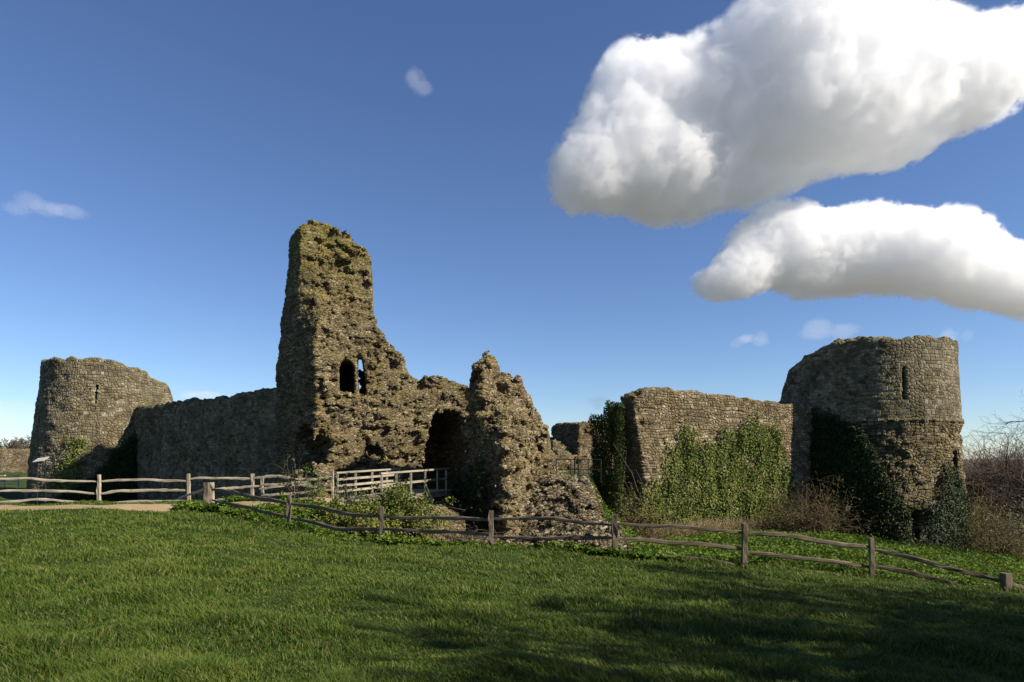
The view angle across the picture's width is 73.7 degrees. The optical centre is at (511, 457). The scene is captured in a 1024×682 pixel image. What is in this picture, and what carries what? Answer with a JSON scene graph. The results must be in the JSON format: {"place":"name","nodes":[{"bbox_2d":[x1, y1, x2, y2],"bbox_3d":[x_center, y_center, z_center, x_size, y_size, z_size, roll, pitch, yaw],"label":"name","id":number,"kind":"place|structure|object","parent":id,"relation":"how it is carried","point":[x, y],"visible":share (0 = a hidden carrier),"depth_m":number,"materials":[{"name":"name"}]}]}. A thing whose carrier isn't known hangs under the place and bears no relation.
{"place":"outdoors","nodes":[
{"label":"outdoors","id":0,"kind":"place"},
{"bbox_2d":[0,497,346,511],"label":"path","id":1,"kind":"structure","parent":0,"point":[155,507],"depth_m":26.38,"materials":[{"name":"beige gravel"}]},
{"bbox_2d":[0,459,1023,681],"bbox_3d":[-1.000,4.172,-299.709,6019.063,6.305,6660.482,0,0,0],"label":"ground","id":2,"kind":"structure","parent":0,"point":[6,496],"depth_m":9.34,"materials":[{"name":"green plant"}]},
{"bbox_2d":[0,475,18,487],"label":"field gate","id":3,"kind":"structure","parent":2,"relation":"on","point":[4,481],"depth_m":61.97,"materials":[{"name":"metal"}]},
{"bbox_2d":[0,437,27,448],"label":"bare tree","id":4,"kind":"object","parent":2,"relation":"on","point":[12,444],"visible":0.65,"depth_m":133.66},
{"bbox_2d":[0,448,29,471],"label":"wall","id":5,"kind":"structure","parent":2,"relation":"on","point":[13,460],"depth_m":110.35,"materials":[{"name":"grey stone"}]},
{"bbox_2d":[3,435,30,448],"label":"bare tree","id":6,"kind":"object","parent":2,"relation":"on","point":[26,443],"visible":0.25,"depth_m":138.87,"materials":[{"name":"plant"}]},
{"bbox_2d":[33,457,48,504],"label":"sign board","id":7,"kind":"object","parent":2,"relation":"on","point":[40,459],"visible":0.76,"depth_m":44.00,"materials":[{"name":"paint"}]},
{"bbox_2d":[24,356,172,504],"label":"round tower","id":8,"kind":"structure","parent":2,"relation":"on","point":[96,401],"depth_m":49.64,"materials":[{"name":"grey stone"}]},
{"bbox_2d":[47,438,90,489],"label":"ivy","id":9,"kind":"object","parent":8,"relation":"attached to","point":[74,460],"visible":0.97,"depth_m":48.63,"materials":[{"name":"green plant"}]},
{"bbox_2d":[46,430,138,503],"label":"ivy","id":10,"kind":"object","parent":8,"relation":"attached to","point":[120,469],"visible":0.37,"depth_m":49.48,"materials":[{"name":"green plant"}]},
{"bbox_2d":[0,471,333,502],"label":"rail fence","id":11,"kind":"object","parent":2,"relation":"on","point":[188,490],"visible":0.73,"depth_m":30.30,"materials":[{"name":"grey wood"}]},
{"bbox_2d":[203,482,214,503],"bbox_3d":[-12.093,1.689,27.207,0.298,1.451,0.828,0,0,-39],"label":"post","id":12,"kind":"object","parent":2,"relation":"on","point":[208,495],"visible":0.53,"depth_m":27.31,"materials":[{"name":"grey wood"}]},
{"bbox_2d":[134,387,318,500],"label":"curtain wall","id":13,"kind":"structure","parent":2,"relation":"on","point":[222,436],"depth_m":44.37,"materials":[{"name":"grey stone"}]},
{"bbox_2d":[271,449,323,500],"bbox_3d":[-9.000,0.719,28.465,2.316,2.333,1.543,0,0,40],"label":"sapling","id":14,"kind":"object","parent":2,"relation":"on","point":[294,496],"visible":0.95,"depth_m":28.52,"materials":[{"name":"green plant"}]},
{"bbox_2d":[279,490,342,526],"bbox_3d":[-7.539,2.458,26.446,3.737,2.350,3.007,0,0,0],"label":"bramble bush","id":15,"kind":"object","parent":2,"relation":"on","point":[305,512],"visible":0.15,"depth_m":26.05,"materials":[{"name":"green plant"}]},
{"bbox_2d":[294,463,339,501],"bbox_3d":[-8.181,1.208,28.543,1.856,2.012,1.314,0,0,31],"label":"sapling","id":16,"kind":"object","parent":2,"relation":"on","point":[315,494],"visible":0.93,"depth_m":28.37,"materials":[{"name":"green plant"}]},
{"bbox_2d":[273,219,409,507],"bbox_3d":[-10.147,-4.419,41.865,7.226,18.923,8.173,0,0,45],"label":"gatehouse fragment","id":17,"kind":"object","parent":2,"relation":"on","point":[332,334],"visible":0.77,"depth_m":39.11,"materials":[{"name":"grey stone"}]},
{"bbox_2d":[329,472,359,510],"bbox_3d":[-6.944,1.467,28.419,1.398,1.820,1.626,0,0,0],"label":"sapling","id":18,"kind":"object","parent":2,"relation":"on","point":[346,498],"visible":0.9,"depth_m":28.45,"materials":[{"name":"green plant"}]},
{"bbox_2d":[310,494,411,538],"bbox_3d":[-6.181,3.117,26.299,4.648,3.470,4.022,0,0,-28],"label":"bramble bush","id":19,"kind":"object","parent":2,"relation":"on","point":[357,521],"visible":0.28,"depth_m":25.78,"materials":[{"name":"green plant"}]},
{"bbox_2d":[335,468,451,503],"bbox_3d":[-5.966,1.363,33.724,3.230,1.674,8.737,0,0,21],"label":"footbridge","id":20,"kind":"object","parent":2,"relation":"on","point":[436,492],"visible":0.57,"depth_m":34.33,"materials":[{"name":"wood"}]},
{"bbox_2d":[338,476,458,542],"bbox_3d":[-4.828,2.879,28.312,5.230,4.351,5.221,0,0,0],"label":"bramble bush","id":21,"kind":"object","parent":2,"relation":"on","point":[403,501],"visible":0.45,"depth_m":27.97,"materials":[{"name":"green plant"}]},
{"bbox_2d":[358,368,468,501],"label":"gate arch","id":22,"kind":"structure","parent":2,"relation":"on","point":[436,416],"depth_m":42.48,"materials":[{"name":"grey stone"}]},
{"bbox_2d":[419,501,465,541],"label":"masonry pier","id":23,"kind":"structure","parent":2,"relation":"on","point":[459,525],"depth_m":32.95,"materials":[{"name":"beige stone"}]},
{"bbox_2d":[431,504,530,545],"bbox_3d":[-2.190,4.572,30.801,5.852,5.021,5.434,0,0,-37],"label":"briar tangle","id":24,"kind":"object","parent":2,"relation":"on","point":[462,537],"visible":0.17,"depth_m":30.85,"materials":[{"name":"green plant"}]},
{"bbox_2d":[459,350,559,540],"bbox_3d":[0.245,0.057,38.105,6.899,11.566,12.042,0,0,0],"label":"gatehouse stump","id":25,"kind":"object","parent":2,"relation":"on","point":[503,407],"visible":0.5,"depth_m":35.12,"materials":[{"name":"grey stone"}]},
{"bbox_2d":[449,416,499,532],"bbox_3d":[-2.127,1.281,34.970,0.765,6.732,6.721,0,0,-22],"label":"ivy","id":26,"kind":"object","parent":25,"relation":"attached to","point":[473,496],"visible":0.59,"depth_m":34.52,"materials":[{"name":"green plant"}]},
{"bbox_2d":[444,473,650,549],"bbox_3d":[1.821,2.977,34.012,12.522,4.526,12.057,0,0,0],"label":"rubble heap","id":27,"kind":"object","parent":2,"relation":"on","point":[549,499],"visible":0.2,"depth_m":34.23,"materials":[{"name":"grey stone"}]},
{"bbox_2d":[531,531,542,540],"bbox_3d":[1.167,3.707,32.366,0.474,0.375,0.408,0,0,-16],"label":"fallen block","id":28,"kind":"object","parent":27,"relation":"on","point":[533,533],"depth_m":32.25,"materials":[{"name":"grey stone"}]},
{"bbox_2d":[533,534,542,542],"bbox_3d":[1.231,3.796,32.120,0.347,0.315,0.294,0,0,38],"label":"fallen block","id":29,"kind":"object","parent":27,"relation":"on","point":[538,541],"depth_m":32.01,"materials":[{"name":"stone"}]},
{"bbox_2d":[536,509,543,516],"bbox_3d":[1.397,2.791,34.190,0.238,0.313,0.288,0,0,36],"label":"fallen block","id":30,"kind":"object","parent":27,"relation":"on","point":[541,512],"depth_m":34.12,"materials":[{"name":"grey stone"}]},
{"bbox_2d":[539,459,547,484],"bbox_3d":[1.688,0.730,36.181,1.379,1.400,0.366,0,0,-4],"label":"iron railing","id":31,"kind":"object","parent":27,"relation":"on","point":[539,471],"visible":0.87,"depth_m":36.11,"materials":[{"name":"black metal"}]},
{"bbox_2d":[546,520,556,526],"bbox_3d":[1.943,3.201,33.565,0.367,0.302,0.385,0,0,-36],"label":"fallen block","id":32,"kind":"object","parent":27,"relation":"on","point":[552,522],"depth_m":33.41,"materials":[{"name":"grey stone"}]},
{"bbox_2d":[563,492,572,498],"bbox_3d":[2.878,1.943,34.952,0.398,0.275,0.418,0,0,13],"label":"fallen block","id":33,"kind":"object","parent":27,"relation":"on","point":[568,496],"depth_m":34.77,"materials":[{"name":"grey stone"}]},
{"bbox_2d":[564,522,574,527],"bbox_3d":[2.794,3.299,33.174,0.300,0.286,0.335,0,0,-15],"label":"fallen block","id":34,"kind":"object","parent":27,"relation":"on","point":[571,525],"depth_m":32.99,"materials":[{"name":"stone"}]},
{"bbox_2d":[568,514,575,518],"bbox_3d":[3.003,2.970,33.855,0.228,0.272,0.517,0,0,16],"label":"fallen block","id":35,"kind":"object","parent":27,"relation":"on","point":[570,516],"depth_m":33.66,"materials":[{"name":"stone"}]},
{"bbox_2d":[569,500,578,506],"bbox_3d":[3.179,2.370,34.573,0.288,0.316,0.415,0,0,-17],"label":"fallen block","id":36,"kind":"object","parent":27,"relation":"on","point":[575,504],"depth_m":34.41,"materials":[{"name":"stone"}]},
{"bbox_2d":[556,459,600,482],"bbox_3d":[3.741,0.725,38.383,2.559,1.350,0.290,0,0,5],"label":"iron railing","id":37,"kind":"object","parent":27,"relation":"on","point":[578,469],"visible":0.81,"depth_m":38.33,"materials":[{"name":"black metal"}]},
{"bbox_2d":[550,421,613,471],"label":"ruin","id":38,"kind":"object","parent":2,"relation":"on","point":[571,440],"visible":0.33,"depth_m":56.93,"materials":[{"name":"grey stone"}]},
{"bbox_2d":[171,477,1023,590],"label":"ground cover","id":39,"kind":"object","parent":2,"relation":"on","point":[641,550],"visible":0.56,"depth_m":25.67,"materials":[{"name":"green plant"}]},
{"bbox_2d":[211,488,1023,591],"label":"rail fence","id":40,"kind":"object","parent":2,"relation":"on","point":[1004,580],"visible":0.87,"depth_m":19.34,"materials":[{"name":"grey wood"}]},
{"bbox_2d":[609,476,706,542],"bbox_3d":[7.071,3.425,38.086,6.929,4.961,6.574,0,0,0],"label":"briar tangle","id":41,"kind":"object","parent":2,"relation":"on","point":[636,521],"visible":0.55,"depth_m":37.52,"materials":[{"name":"brown plant"}]},
{"bbox_2d":[608,387,816,534],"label":"curtain wall","id":42,"kind":"structure","parent":2,"relation":"on","point":[647,411],"depth_m":40.89,"materials":[{"name":"grey stone"}]},
{"bbox_2d":[588,400,638,510],"bbox_3d":[5.730,-0.137,39.660,0.899,6.530,4.566,0,0,-24],"label":"ivy","id":43,"kind":"object","parent":42,"relation":"attached to","point":[601,450],"visible":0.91,"depth_m":39.72,"materials":[{"name":"green plant"}]},
{"bbox_2d":[613,407,799,531],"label":"ivy","id":44,"kind":"object","parent":42,"relation":"attached to","point":[693,456],"visible":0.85,"depth_m":41.42,"materials":[{"name":"green plant"}]},
{"bbox_2d":[639,515,796,543],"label":"dry grass","id":45,"kind":"structure","parent":2,"relation":"on","point":[735,526],"depth_m":40.30,"materials":[{"name":"beige plant"}]},
{"bbox_2d":[747,488,816,531],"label":"brown shrub","id":46,"kind":"object","parent":2,"relation":"on","point":[782,524],"visible":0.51,"depth_m":41.42,"materials":[{"name":"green plant"}]},
{"bbox_2d":[739,473,886,535],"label":"brown shrub","id":47,"kind":"object","parent":2,"relation":"on","point":[817,522],"visible":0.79,"depth_m":40.74,"materials":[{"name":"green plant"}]},
{"bbox_2d":[778,335,966,548],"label":"round tower","id":48,"kind":"structure","parent":2,"relation":"on","point":[900,399],"depth_m":42.11,"materials":[{"name":"stone"},{"name":"mortar"}]},
{"bbox_2d":[809,407,914,542],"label":"ivy","id":49,"kind":"object","parent":48,"relation":"attached to","point":[876,489],"visible":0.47,"depth_m":42.31,"materials":[{"name":"green plant"}]},
{"bbox_2d":[919,460,973,549],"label":"ivy","id":50,"kind":"object","parent":48,"relation":"attached to","point":[958,494],"visible":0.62,"depth_m":41.66,"materials":[{"name":"green plant"}]},
{"bbox_2d":[925,469,1023,553],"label":"olive shrub","id":51,"kind":"object","parent":2,"relation":"on","point":[985,520],"visible":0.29,"depth_m":42.51,"materials":[{"name":"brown plant"}]},
{"bbox_2d":[956,516,1023,560],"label":"olive shrub","id":52,"kind":"object","parent":2,"relation":"on","point":[983,545],"visible":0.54,"depth_m":37.91,"materials":[{"name":"green plant"}]},
{"bbox_2d":[962,396,1023,542],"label":"hedge bush","id":53,"kind":"object","parent":2,"relation":"on","point":[995,471],"visible":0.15,"depth_m":56.62,"materials":[{"name":"brown plant"}]},
{"bbox_2d":[963,432,1022,520],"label":"hedge bush","id":54,"kind":"object","parent":2,"relation":"on","point":[972,470],"visible":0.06,"depth_m":60.72,"materials":[{"name":"brown plant"}]},
{"bbox_2d":[963,426,1022,477],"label":"hedge bush","id":55,"kind":"object","parent":2,"relation":"on","point":[967,465],"visible":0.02,"depth_m":74.71,"materials":[{"name":"brown plant"}]},
{"bbox_2d":[963,439,1023,537],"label":"hedge bush","id":56,"kind":"object","parent":2,"relation":"on","point":[978,491],"visible":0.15,"depth_m":57.31,"materials":[{"name":"brown plant"}]},
{"bbox_2d":[964,502,1023,556],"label":"blossom shrub","id":57,"kind":"object","parent":2,"relation":"on","point":[1003,527],"visible":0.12,"depth_m":42.02,"materials":[{"name":"plant"}]},
{"bbox_2d":[969,409,1023,552],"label":"bare tree","id":58,"kind":"object","parent":2,"relation":"on","point":[1018,495],"visible":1,"depth_m":33.88,"materials":[{"name":"brown plant"}]},
{"bbox_2d":[0,0,1023,458],"label":"sky","id":59,"kind":"structure","parent":0,"point":[606,200],"materials":[{"name":"blue"}]}
]}

